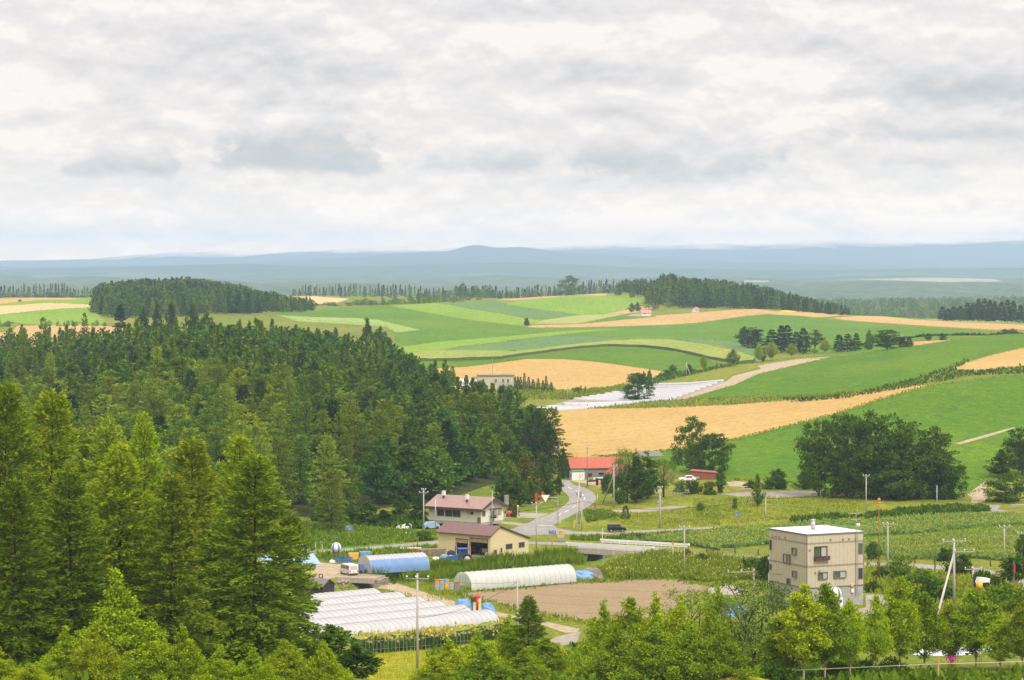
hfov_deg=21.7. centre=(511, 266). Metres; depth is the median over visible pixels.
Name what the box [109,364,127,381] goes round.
broadleaf tree
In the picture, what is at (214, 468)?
larch tree
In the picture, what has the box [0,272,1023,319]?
distant plain
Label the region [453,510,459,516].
window
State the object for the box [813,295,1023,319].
wood
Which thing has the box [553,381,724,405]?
plastic mulch plot
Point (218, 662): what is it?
birch tree
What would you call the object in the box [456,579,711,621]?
tilled field
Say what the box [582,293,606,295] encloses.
wheat field
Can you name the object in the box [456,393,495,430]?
broadleaf tree
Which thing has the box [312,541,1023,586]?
valley road
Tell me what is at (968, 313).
spruce tree
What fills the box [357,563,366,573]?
cart
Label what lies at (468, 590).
field margin
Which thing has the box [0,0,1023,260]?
sky
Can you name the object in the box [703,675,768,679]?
grass mound
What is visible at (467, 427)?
broadleaf tree
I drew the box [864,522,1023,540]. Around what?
grass strip
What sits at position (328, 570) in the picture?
dirt road
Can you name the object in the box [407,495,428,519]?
broadleaf tree
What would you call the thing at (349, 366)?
broadleaf tree
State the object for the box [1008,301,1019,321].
spruce tree
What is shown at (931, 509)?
hedge band
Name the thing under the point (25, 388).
larch tree
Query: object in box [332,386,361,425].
broadleaf tree
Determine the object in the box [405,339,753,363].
corn field
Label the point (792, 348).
birch tree
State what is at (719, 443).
broadleaf tree
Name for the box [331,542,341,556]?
ball ornament
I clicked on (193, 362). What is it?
larch tree
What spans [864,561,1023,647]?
garden weeds
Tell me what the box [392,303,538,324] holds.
bean field
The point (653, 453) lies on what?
hidden white house
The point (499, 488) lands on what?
broadleaf tree
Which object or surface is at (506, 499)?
grey board
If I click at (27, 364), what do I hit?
broadleaf tree
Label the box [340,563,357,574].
delivery van
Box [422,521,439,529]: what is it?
car
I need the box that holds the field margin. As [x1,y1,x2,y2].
[2,298,1023,625]
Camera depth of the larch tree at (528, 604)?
267.48 m
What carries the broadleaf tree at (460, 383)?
on the forest floor
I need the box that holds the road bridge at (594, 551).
[566,528,689,560]
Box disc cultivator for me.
[333,556,352,561]
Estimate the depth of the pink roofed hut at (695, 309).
2128.35 m
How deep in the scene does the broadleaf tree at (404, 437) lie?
646.69 m
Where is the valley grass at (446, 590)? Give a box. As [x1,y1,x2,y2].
[316,549,612,624]
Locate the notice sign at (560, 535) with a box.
[558,531,563,539]
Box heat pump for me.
[838,597,842,608]
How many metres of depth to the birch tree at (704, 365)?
1172.47 m
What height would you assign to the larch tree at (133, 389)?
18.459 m
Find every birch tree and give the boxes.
[0,646,20,679]
[1,662,61,679]
[34,625,107,678]
[49,624,127,679]
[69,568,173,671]
[107,625,189,679]
[151,623,210,679]
[191,644,237,679]
[226,647,292,679]
[254,638,320,679]
[297,639,356,679]
[333,387,352,404]
[404,655,461,679]
[420,637,478,678]
[426,422,441,447]
[445,651,525,679]
[463,628,507,677]
[490,615,517,665]
[493,648,574,679]
[520,637,576,674]
[566,622,646,679]
[569,599,625,677]
[605,596,648,654]
[611,622,702,679]
[625,591,680,672]
[654,593,693,665]
[656,619,739,679]
[690,621,763,679]
[692,581,743,661]
[699,354,708,368]
[724,349,740,363]
[748,613,814,668]
[753,343,763,362]
[765,342,779,360]
[773,583,834,679]
[785,343,799,355]
[797,582,854,677]
[817,340,831,350]
[836,598,869,673]
[860,595,894,667]
[871,575,925,667]
[904,590,955,666]
[937,603,968,668]
[949,587,1009,667]
[977,619,1017,668]
[998,600,1023,665]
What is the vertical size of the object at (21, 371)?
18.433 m
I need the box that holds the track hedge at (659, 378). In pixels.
[653,362,737,382]
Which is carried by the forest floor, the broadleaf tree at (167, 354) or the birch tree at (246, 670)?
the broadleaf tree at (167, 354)
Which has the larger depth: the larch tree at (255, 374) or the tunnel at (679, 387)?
the tunnel at (679, 387)
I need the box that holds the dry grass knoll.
[583,489,932,528]
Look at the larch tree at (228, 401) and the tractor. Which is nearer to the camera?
the tractor
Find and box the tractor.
[447,546,473,560]
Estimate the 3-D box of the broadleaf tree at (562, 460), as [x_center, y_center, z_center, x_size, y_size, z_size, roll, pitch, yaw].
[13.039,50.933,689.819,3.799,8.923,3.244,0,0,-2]
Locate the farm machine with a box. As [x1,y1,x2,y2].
[478,548,486,554]
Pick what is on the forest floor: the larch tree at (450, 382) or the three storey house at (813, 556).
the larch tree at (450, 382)
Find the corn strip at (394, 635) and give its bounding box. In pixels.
[351,622,504,651]
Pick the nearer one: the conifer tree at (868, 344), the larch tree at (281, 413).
the larch tree at (281, 413)
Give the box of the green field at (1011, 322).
[900,317,1023,323]
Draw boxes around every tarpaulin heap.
[575,570,593,579]
[584,567,602,578]
[719,605,746,616]
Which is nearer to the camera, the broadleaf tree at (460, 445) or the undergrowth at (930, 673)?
the undergrowth at (930, 673)
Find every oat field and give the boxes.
[534,314,624,323]
[663,357,824,382]
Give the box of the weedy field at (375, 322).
[278,315,418,331]
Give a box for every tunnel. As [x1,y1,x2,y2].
[260,592,405,610]
[264,596,425,613]
[282,604,470,627]
[300,600,445,619]
[300,609,498,639]
[311,588,380,599]
[358,552,429,573]
[454,564,576,590]
[536,400,634,408]
[545,402,616,410]
[546,398,650,406]
[563,398,659,404]
[573,397,671,400]
[581,396,676,398]
[589,394,682,397]
[596,392,688,396]
[604,390,694,394]
[611,388,699,393]
[620,386,706,391]
[633,384,711,389]
[641,382,717,386]
[653,379,723,384]
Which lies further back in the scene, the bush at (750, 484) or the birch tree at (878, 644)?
the bush at (750, 484)
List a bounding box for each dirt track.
[679,357,827,398]
[727,481,746,486]
[955,427,1013,443]
[968,481,986,502]
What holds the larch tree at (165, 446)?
on the forest floor
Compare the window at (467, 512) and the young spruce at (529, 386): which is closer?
the window at (467, 512)
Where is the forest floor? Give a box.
[68,411,541,615]
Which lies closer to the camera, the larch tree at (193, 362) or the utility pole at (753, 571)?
the utility pole at (753, 571)
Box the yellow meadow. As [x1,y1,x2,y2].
[367,641,570,679]
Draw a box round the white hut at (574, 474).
[569,470,584,479]
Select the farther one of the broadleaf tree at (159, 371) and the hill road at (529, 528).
the broadleaf tree at (159, 371)
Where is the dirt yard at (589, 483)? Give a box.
[571,480,601,485]
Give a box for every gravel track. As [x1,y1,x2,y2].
[503,512,546,517]
[550,632,579,644]
[612,506,687,511]
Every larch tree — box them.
[0,380,58,653]
[0,476,72,665]
[3,327,17,359]
[4,447,33,477]
[11,388,100,631]
[15,461,65,609]
[16,327,31,361]
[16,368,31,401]
[17,404,35,436]
[17,462,35,473]
[18,389,29,423]
[19,467,126,654]
[21,376,46,401]
[21,382,47,416]
[25,421,42,438]
[32,316,49,351]
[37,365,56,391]
[44,352,57,372]
[44,384,59,392]
[49,447,74,465]
[50,379,72,403]
[52,488,99,611]
[58,409,83,445]
[59,401,79,434]
[61,416,137,594]
[64,435,110,524]
[65,427,89,461]
[67,321,77,348]
[67,441,170,653]
[71,384,94,414]
[74,518,175,636]
[76,382,103,419]
[78,405,92,434]
[78,415,103,438]
[79,312,89,340]
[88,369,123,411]
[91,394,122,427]
[93,375,125,428]
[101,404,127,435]
[107,383,129,412]
[109,417,132,442]
[110,412,173,595]
[114,370,167,416]
[114,413,135,435]
[120,410,165,444]
[121,475,228,666]
[126,383,143,431]
[126,405,148,432]
[137,375,158,408]
[137,382,162,419]
[137,457,165,488]
[141,433,169,467]
[142,472,194,546]
[146,395,171,439]
[146,424,174,457]
[147,365,166,397]
[148,346,163,372]
[148,390,178,427]
[155,436,224,642]
[156,371,180,424]
[156,451,197,479]
[157,454,171,471]
[161,445,194,467]
[162,384,190,417]
[163,390,197,437]
[163,403,203,443]
[163,431,180,446]
[164,462,189,479]
[167,355,197,405]
[169,418,200,445]
[173,521,262,656]
[175,426,198,449]
[178,357,201,388]
[182,393,209,425]
[183,365,213,425]
[187,481,240,594]
[188,452,322,671]
[189,383,231,438]
[191,413,222,454]
[192,359,215,385]
[195,408,222,433]
[195,465,223,488]
[197,357,229,405]
[201,381,228,427]
[202,424,226,460]
[203,430,231,465]
[205,434,270,653]
[207,365,231,420]
[209,461,233,519]
[213,383,238,438]
[219,359,248,395]
[222,366,251,416]
[223,356,252,406]
[223,404,244,442]
[224,403,247,441]
[224,420,259,451]
[225,434,249,453]
[233,408,260,436]
[235,412,282,479]
[244,364,279,402]
[244,397,263,436]
[245,423,281,495]
[246,441,291,510]
[255,392,293,456]
[257,513,330,664]
[261,362,296,412]
[262,384,276,434]
[263,429,292,491]
[264,403,292,472]
[267,428,304,503]
[270,370,297,416]
[275,376,298,424]
[276,423,309,488]
[280,434,318,503]
[282,400,313,456]
[294,399,317,463]
[296,372,331,400]
[298,369,320,399]
[305,435,350,512]
[310,409,333,477]
[314,469,350,530]
[326,412,350,456]
[331,434,362,512]
[334,391,369,453]
[340,405,369,475]
[353,379,383,426]
[358,408,398,479]
[366,397,405,454]
[384,405,409,445]
[412,424,453,494]
[440,394,462,423]
[447,366,456,387]
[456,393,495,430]
[478,392,501,437]
[503,595,551,674]
[528,406,572,468]
[642,288,652,308]
[651,293,658,309]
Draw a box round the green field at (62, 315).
[0,297,106,324]
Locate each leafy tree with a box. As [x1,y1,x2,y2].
[447,290,454,299]
[453,285,458,295]
[460,282,464,293]
[472,286,479,295]
[613,283,622,295]
[619,280,625,291]
[624,280,632,292]
[628,284,635,297]
[632,279,641,294]
[637,278,646,296]
[642,279,647,296]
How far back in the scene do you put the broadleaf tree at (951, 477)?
605.86 m
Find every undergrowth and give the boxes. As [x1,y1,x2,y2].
[0,624,1023,679]
[310,513,428,528]
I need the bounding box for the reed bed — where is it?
[371,544,589,584]
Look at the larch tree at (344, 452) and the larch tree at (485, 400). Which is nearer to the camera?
the larch tree at (344, 452)
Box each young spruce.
[522,373,526,389]
[526,377,530,388]
[544,376,548,390]
[620,505,630,517]
[683,480,691,494]
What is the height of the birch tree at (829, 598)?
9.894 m
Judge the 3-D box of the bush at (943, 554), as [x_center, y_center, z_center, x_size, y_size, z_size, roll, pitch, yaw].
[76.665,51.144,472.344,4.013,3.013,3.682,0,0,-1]
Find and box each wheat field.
[0,298,81,303]
[0,325,133,347]
[437,359,663,390]
[500,296,557,300]
[526,309,844,327]
[547,385,926,456]
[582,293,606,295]
[607,305,656,313]
[834,316,1023,329]
[913,340,947,345]
[957,347,1023,369]
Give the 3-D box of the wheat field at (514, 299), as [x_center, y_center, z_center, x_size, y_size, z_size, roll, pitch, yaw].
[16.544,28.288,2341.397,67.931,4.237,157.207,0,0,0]
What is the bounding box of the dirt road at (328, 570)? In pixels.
[316,562,578,631]
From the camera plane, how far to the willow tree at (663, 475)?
608.01 m
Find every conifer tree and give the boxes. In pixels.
[53,283,57,297]
[604,279,607,292]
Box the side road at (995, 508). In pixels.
[989,505,1005,511]
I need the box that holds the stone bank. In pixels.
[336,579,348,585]
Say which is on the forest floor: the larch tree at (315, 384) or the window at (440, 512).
the larch tree at (315, 384)
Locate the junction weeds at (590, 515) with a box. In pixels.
[570,507,713,541]
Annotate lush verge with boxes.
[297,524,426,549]
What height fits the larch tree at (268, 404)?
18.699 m
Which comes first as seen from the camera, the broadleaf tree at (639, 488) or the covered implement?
the covered implement
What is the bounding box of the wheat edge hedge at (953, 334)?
[846,331,1023,344]
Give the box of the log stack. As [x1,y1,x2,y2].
[416,548,446,555]
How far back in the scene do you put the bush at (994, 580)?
413.52 m
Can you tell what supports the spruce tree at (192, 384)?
on the forest floor
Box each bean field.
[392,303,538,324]
[397,328,624,353]
[496,295,643,314]
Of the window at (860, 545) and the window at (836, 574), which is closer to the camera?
the window at (836, 574)
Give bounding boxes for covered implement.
[432,550,454,559]
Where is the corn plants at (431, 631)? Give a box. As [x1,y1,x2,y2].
[350,619,510,647]
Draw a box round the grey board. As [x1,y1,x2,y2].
[504,495,508,508]
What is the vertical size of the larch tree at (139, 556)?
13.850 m
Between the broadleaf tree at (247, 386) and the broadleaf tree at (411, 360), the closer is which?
the broadleaf tree at (247, 386)
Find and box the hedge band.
[788,502,991,521]
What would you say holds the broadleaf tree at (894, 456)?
on the dry grass knoll
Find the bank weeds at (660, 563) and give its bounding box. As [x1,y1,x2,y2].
[592,548,763,581]
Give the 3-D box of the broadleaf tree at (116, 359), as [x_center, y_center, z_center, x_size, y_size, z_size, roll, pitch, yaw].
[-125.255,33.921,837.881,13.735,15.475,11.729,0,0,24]
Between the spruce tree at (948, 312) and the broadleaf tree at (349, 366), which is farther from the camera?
the spruce tree at (948, 312)
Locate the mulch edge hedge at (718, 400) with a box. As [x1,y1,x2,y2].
[545,389,861,408]
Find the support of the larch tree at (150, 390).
on the forest floor
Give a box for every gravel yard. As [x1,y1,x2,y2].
[708,585,742,594]
[855,594,889,618]
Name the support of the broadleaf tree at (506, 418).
on the forest floor
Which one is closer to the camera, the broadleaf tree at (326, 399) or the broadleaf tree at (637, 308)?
the broadleaf tree at (326, 399)
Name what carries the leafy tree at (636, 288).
on the bean field at (582, 304)
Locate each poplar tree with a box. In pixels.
[353,420,371,471]
[364,439,383,490]
[415,416,433,456]
[460,375,470,401]
[473,413,487,451]
[505,443,522,479]
[629,450,663,498]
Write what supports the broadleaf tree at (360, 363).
on the forest floor
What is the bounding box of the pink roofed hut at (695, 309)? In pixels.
[692,307,699,311]
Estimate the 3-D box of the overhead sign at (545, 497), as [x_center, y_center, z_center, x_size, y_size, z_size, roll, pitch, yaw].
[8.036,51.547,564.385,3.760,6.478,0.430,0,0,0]
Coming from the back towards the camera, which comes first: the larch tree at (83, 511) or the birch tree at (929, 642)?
the larch tree at (83, 511)
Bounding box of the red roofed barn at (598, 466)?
[566,457,619,477]
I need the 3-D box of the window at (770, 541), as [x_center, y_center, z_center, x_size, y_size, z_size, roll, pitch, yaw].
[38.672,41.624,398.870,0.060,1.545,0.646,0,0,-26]
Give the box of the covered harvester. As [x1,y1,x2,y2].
[455,595,495,612]
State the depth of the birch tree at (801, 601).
249.24 m
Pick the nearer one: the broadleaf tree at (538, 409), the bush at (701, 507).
the bush at (701, 507)
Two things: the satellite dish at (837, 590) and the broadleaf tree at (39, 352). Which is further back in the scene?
the broadleaf tree at (39, 352)
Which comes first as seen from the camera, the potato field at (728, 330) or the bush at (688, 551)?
the bush at (688, 551)
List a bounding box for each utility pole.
[406,573,428,668]
[419,488,427,528]
[435,499,435,530]
[516,579,517,624]
[531,502,541,549]
[575,476,581,526]
[587,447,587,485]
[602,465,616,508]
[655,486,662,527]
[679,525,689,569]
[727,569,754,604]
[863,474,869,511]
[877,498,880,577]
[882,522,893,570]
[937,538,974,613]
[965,566,981,583]
[999,525,1009,560]
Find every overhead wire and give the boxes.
[313,578,411,591]
[419,582,516,617]
[429,579,519,583]
[514,491,865,511]
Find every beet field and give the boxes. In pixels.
[440,301,579,319]
[445,336,628,350]
[580,314,650,323]
[673,338,765,359]
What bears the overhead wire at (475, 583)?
attached to the utility pole at (417, 627)
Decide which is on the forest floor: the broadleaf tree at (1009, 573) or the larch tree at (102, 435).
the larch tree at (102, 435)
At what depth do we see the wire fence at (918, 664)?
230.88 m
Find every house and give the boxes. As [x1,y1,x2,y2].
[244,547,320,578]
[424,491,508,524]
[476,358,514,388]
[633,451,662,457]
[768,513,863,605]
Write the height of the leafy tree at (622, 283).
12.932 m
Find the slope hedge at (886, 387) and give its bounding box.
[783,358,1023,401]
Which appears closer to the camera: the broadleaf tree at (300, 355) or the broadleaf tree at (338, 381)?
the broadleaf tree at (338, 381)
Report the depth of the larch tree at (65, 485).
234.36 m
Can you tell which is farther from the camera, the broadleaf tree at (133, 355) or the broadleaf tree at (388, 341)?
the broadleaf tree at (388, 341)
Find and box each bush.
[416,531,434,540]
[504,498,519,517]
[524,317,528,325]
[600,472,612,493]
[658,369,673,376]
[668,365,676,370]
[673,481,686,491]
[683,549,692,554]
[687,480,703,493]
[696,553,709,560]
[697,503,704,510]
[702,481,717,494]
[732,498,737,508]
[737,557,760,569]
[742,479,753,488]
[754,554,768,579]
[755,662,798,679]
[760,481,774,489]
[776,479,786,488]
[815,660,848,675]
[847,658,878,673]
[863,580,883,592]
[864,541,883,558]
[871,566,890,577]
[877,655,907,671]
[883,555,912,578]
[897,586,933,601]
[900,567,940,585]
[915,576,963,601]
[934,547,952,560]
[939,553,972,574]
[958,593,1005,612]
[970,569,994,587]
[981,582,1023,601]
[988,575,1006,585]
[1000,591,1023,613]
[1006,328,1017,332]
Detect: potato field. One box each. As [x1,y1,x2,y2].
[276,306,510,333]
[395,315,995,353]
[419,347,719,371]
[609,374,1023,493]
[692,334,1023,398]
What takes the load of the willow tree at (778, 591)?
on the ground at (914, 661)
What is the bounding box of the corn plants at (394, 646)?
[365,628,501,652]
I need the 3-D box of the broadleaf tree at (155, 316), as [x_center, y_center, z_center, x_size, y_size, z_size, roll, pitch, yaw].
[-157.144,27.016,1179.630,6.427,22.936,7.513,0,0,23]
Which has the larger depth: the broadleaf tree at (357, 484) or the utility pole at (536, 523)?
the broadleaf tree at (357, 484)
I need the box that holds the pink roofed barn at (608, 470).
[603,462,629,481]
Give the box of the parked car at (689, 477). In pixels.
[678,475,695,481]
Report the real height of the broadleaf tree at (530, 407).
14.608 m
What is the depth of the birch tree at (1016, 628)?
268.35 m
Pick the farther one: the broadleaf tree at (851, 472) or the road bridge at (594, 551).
the broadleaf tree at (851, 472)
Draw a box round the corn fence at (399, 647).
[366,631,471,651]
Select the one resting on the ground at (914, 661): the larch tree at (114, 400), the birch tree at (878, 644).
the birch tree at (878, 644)
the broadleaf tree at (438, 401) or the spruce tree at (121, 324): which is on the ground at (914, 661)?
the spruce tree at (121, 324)
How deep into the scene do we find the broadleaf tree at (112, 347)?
885.11 m
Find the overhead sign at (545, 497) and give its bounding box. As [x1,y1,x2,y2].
[541,495,558,523]
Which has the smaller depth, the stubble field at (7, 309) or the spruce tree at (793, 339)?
the spruce tree at (793, 339)
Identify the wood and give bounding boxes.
[87,276,317,317]
[643,273,853,314]
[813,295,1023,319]
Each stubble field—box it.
[0,303,91,313]
[302,296,346,303]
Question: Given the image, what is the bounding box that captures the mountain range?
[0,241,1023,267]
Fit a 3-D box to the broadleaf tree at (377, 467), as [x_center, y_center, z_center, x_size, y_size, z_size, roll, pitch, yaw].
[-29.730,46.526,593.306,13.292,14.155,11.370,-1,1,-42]
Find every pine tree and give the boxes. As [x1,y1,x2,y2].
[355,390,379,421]
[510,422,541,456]
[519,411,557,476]
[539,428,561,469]
[742,327,765,346]
[806,330,825,352]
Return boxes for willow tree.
[609,447,644,502]
[648,458,678,496]
[659,584,728,644]
[700,593,774,655]
[710,572,793,665]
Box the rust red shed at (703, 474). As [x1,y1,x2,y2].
[689,469,718,479]
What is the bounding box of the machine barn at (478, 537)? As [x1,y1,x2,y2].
[435,522,530,556]
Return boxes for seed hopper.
[348,551,370,561]
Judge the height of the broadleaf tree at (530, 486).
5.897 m
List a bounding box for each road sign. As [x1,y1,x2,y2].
[345,525,352,534]
[549,531,555,545]
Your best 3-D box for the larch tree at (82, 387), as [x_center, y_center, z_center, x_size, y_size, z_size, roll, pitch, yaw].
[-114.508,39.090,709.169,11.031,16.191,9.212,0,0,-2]
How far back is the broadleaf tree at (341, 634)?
261.23 m
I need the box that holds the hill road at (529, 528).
[510,479,715,534]
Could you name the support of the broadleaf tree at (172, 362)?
on the forest floor
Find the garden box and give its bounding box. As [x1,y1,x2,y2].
[975,577,989,582]
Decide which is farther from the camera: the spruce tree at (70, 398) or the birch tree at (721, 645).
the spruce tree at (70, 398)
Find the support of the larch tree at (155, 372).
on the forest floor
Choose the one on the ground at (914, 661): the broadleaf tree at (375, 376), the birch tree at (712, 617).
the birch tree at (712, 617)
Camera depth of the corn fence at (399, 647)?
360.14 m
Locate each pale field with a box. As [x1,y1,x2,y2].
[744,280,768,281]
[857,278,1002,281]
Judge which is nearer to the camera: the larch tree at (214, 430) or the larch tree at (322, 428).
the larch tree at (214, 430)
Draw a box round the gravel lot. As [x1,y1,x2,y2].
[725,491,828,497]
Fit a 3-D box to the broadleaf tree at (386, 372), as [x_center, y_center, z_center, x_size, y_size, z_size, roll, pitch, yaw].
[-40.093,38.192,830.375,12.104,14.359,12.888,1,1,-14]
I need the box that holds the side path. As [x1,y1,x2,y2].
[502,522,523,525]
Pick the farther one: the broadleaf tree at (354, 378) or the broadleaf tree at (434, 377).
the broadleaf tree at (434, 377)
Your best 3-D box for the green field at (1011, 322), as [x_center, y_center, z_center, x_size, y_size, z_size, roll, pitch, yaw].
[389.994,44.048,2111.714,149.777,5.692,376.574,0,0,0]
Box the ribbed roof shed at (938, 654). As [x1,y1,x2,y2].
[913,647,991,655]
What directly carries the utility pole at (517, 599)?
on the ground at (914, 661)
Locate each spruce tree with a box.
[51,383,62,424]
[66,394,79,420]
[94,394,115,417]
[112,304,128,334]
[126,390,143,416]
[153,415,170,436]
[177,369,198,412]
[180,380,206,415]
[190,403,207,430]
[211,454,229,485]
[231,384,252,408]
[241,410,260,437]
[253,380,269,411]
[318,399,352,448]
[358,396,379,434]
[437,419,465,485]
[745,329,762,347]
[761,329,779,349]
[774,325,789,352]
[778,325,795,351]
[790,332,802,349]
[795,328,811,352]
[830,334,843,351]
[838,334,853,351]
[850,333,863,350]
[898,337,905,346]
[905,337,912,346]
[937,306,947,320]
[945,309,950,320]
[948,306,956,319]
[963,302,972,320]
[979,298,989,321]
[983,300,992,320]
[997,302,1005,321]
[1002,299,1013,322]
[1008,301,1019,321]
[1014,305,1023,322]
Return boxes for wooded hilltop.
[0,317,522,427]
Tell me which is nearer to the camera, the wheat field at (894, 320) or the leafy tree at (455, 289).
the wheat field at (894, 320)
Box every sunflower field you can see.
[621,513,1023,549]
[867,527,1023,559]
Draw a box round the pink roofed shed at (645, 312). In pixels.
[640,310,651,315]
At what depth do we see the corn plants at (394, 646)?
360.18 m
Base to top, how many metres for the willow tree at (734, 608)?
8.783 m
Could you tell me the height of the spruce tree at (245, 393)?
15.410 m
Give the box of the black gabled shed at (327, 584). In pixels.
[295,577,335,593]
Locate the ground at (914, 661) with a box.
[0,293,1023,679]
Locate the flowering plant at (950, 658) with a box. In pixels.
[944,654,957,669]
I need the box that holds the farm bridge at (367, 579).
[335,574,388,587]
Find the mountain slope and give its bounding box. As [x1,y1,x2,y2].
[0,245,958,269]
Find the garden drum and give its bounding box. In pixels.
[976,581,982,589]
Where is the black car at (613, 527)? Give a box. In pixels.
[607,524,625,531]
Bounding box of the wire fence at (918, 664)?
[788,657,1023,675]
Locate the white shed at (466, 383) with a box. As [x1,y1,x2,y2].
[459,379,476,389]
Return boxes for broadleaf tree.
[0,352,14,377]
[0,364,15,381]
[4,355,28,388]
[17,355,37,377]
[23,359,46,382]
[32,349,47,370]
[39,348,50,366]
[41,372,61,389]
[51,354,68,371]
[55,367,66,378]
[60,374,79,395]
[65,362,84,380]
[69,383,96,413]
[70,343,91,362]
[73,414,90,429]
[77,356,94,384]
[83,346,104,364]
[99,344,127,363]
[105,350,126,371]
[106,373,130,410]
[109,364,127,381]
[117,368,131,391]
[119,342,136,359]
[119,359,132,377]
[125,366,155,388]
[125,434,138,457]
[126,350,141,362]
[129,357,148,379]
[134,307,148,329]
[134,351,152,367]
[141,355,169,379]
[145,333,172,363]
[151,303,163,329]
[153,361,180,384]
[154,342,174,353]
[154,367,174,389]
[161,347,174,363]
[162,335,177,346]
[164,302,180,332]
[168,355,185,385]
[174,330,197,351]
[174,339,191,357]
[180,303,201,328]
[184,349,199,364]
[190,346,214,366]
[191,340,206,356]
[198,330,218,357]
[200,311,215,326]
[217,345,235,366]
[227,338,246,367]
[228,330,252,359]
[236,371,260,396]
[238,357,255,384]
[248,396,275,428]
[249,348,281,372]
[252,363,275,393]
[257,336,274,356]
[274,338,294,361]
[274,346,291,372]
[280,402,323,444]
[289,351,309,374]
[290,340,310,367]
[292,369,305,396]
[292,439,333,495]
[296,348,331,375]
[298,351,321,373]
[300,623,377,669]
[301,359,320,375]
[304,502,335,522]
[305,359,342,376]
[309,393,327,432]
[314,367,345,397]
[315,447,368,500]
[316,402,353,439]
[319,346,340,368]
[319,370,346,399]
[320,397,344,425]
[322,330,338,341]
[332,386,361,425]
[333,351,355,372]
[335,644,385,678]
[337,505,360,520]
[338,363,354,379]
[339,367,354,386]
[345,372,359,392]
[346,354,367,373]
[348,500,383,522]
[353,372,376,390]
[357,434,403,487]
[359,444,411,503]
[360,317,374,344]
[361,381,396,402]
[368,371,386,389]
[371,326,388,345]
[372,367,391,388]
[373,395,392,429]
[378,510,393,520]
[380,374,404,398]
[381,360,425,382]
[383,442,431,500]
[385,338,394,349]
[385,386,419,430]
[385,402,427,444]
[390,495,412,515]
[395,418,430,472]
[397,361,409,374]
[398,367,408,388]
[405,370,433,396]
[407,356,428,374]
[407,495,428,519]
[409,381,433,419]
[411,400,434,430]
[412,446,466,497]
[418,363,429,381]
[422,389,438,407]
[423,405,460,428]
[424,363,440,376]
[426,371,448,387]
[427,405,459,424]
[428,393,460,421]
[435,423,482,484]
[439,374,460,402]
[445,431,487,480]
[447,371,463,390]
[455,393,469,418]
[457,413,487,465]
[459,408,490,423]
[466,426,508,477]
[467,380,496,403]
[481,383,498,403]
[488,424,532,473]
[489,472,518,501]
[490,409,524,458]
[492,413,519,431]
[495,384,505,400]
[497,384,527,423]
[498,460,522,495]
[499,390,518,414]
[504,476,534,505]
[514,408,529,421]
[515,409,540,462]
[515,455,547,495]
[517,404,536,414]
[521,480,544,503]
[530,406,556,460]
[530,454,562,489]
[537,477,556,496]
[554,475,564,494]
[555,447,569,478]
[556,275,584,295]
[610,467,630,503]
[620,372,659,399]
[620,455,654,502]
[626,303,635,311]
[634,302,641,310]
[647,370,651,381]
[670,415,711,469]
[683,433,736,471]
[685,364,693,374]
[714,466,726,492]
[733,326,750,346]
[751,474,765,505]
[760,348,766,360]
[763,468,789,488]
[790,470,808,488]
[793,418,847,497]
[812,412,882,497]
[836,439,885,497]
[844,410,920,498]
[854,448,928,499]
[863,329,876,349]
[869,419,945,499]
[871,329,900,348]
[895,426,958,498]
[919,450,969,499]
[924,333,932,340]
[938,333,947,339]
[951,306,967,320]
[966,302,978,320]
[974,298,983,320]
[981,472,1023,501]
[983,449,1016,475]
[987,301,1001,321]
[994,557,1023,583]
[1001,426,1023,473]
[1013,533,1023,577]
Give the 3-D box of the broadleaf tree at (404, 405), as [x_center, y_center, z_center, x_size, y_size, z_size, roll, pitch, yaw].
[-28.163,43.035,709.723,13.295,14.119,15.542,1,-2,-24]
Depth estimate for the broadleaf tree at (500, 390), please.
849.62 m
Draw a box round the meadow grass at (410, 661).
[368,641,575,679]
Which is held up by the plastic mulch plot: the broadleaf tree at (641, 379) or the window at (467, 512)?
the broadleaf tree at (641, 379)
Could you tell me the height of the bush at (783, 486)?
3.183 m
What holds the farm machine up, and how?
in the machine barn at (478, 537)
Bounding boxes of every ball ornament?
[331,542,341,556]
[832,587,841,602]
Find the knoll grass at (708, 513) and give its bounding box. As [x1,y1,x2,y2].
[609,494,864,527]
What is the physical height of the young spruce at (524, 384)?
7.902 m
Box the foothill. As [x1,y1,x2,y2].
[0,263,1023,275]
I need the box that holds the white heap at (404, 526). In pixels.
[396,524,411,528]
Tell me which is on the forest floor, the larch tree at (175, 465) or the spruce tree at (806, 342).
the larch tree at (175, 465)
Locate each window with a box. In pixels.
[437,509,443,515]
[445,510,451,516]
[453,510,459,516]
[466,511,473,514]
[506,543,512,548]
[519,542,524,547]
[769,540,771,549]
[783,553,790,563]
[786,578,790,584]
[791,547,796,554]
[792,570,796,577]
[814,546,827,556]
[818,572,827,579]
[833,570,846,578]
[858,543,862,553]
[858,568,862,578]
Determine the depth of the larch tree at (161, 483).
315.67 m
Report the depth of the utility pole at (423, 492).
549.22 m
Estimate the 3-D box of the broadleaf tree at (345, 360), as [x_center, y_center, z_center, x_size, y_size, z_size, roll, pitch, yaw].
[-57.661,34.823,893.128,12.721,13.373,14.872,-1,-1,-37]

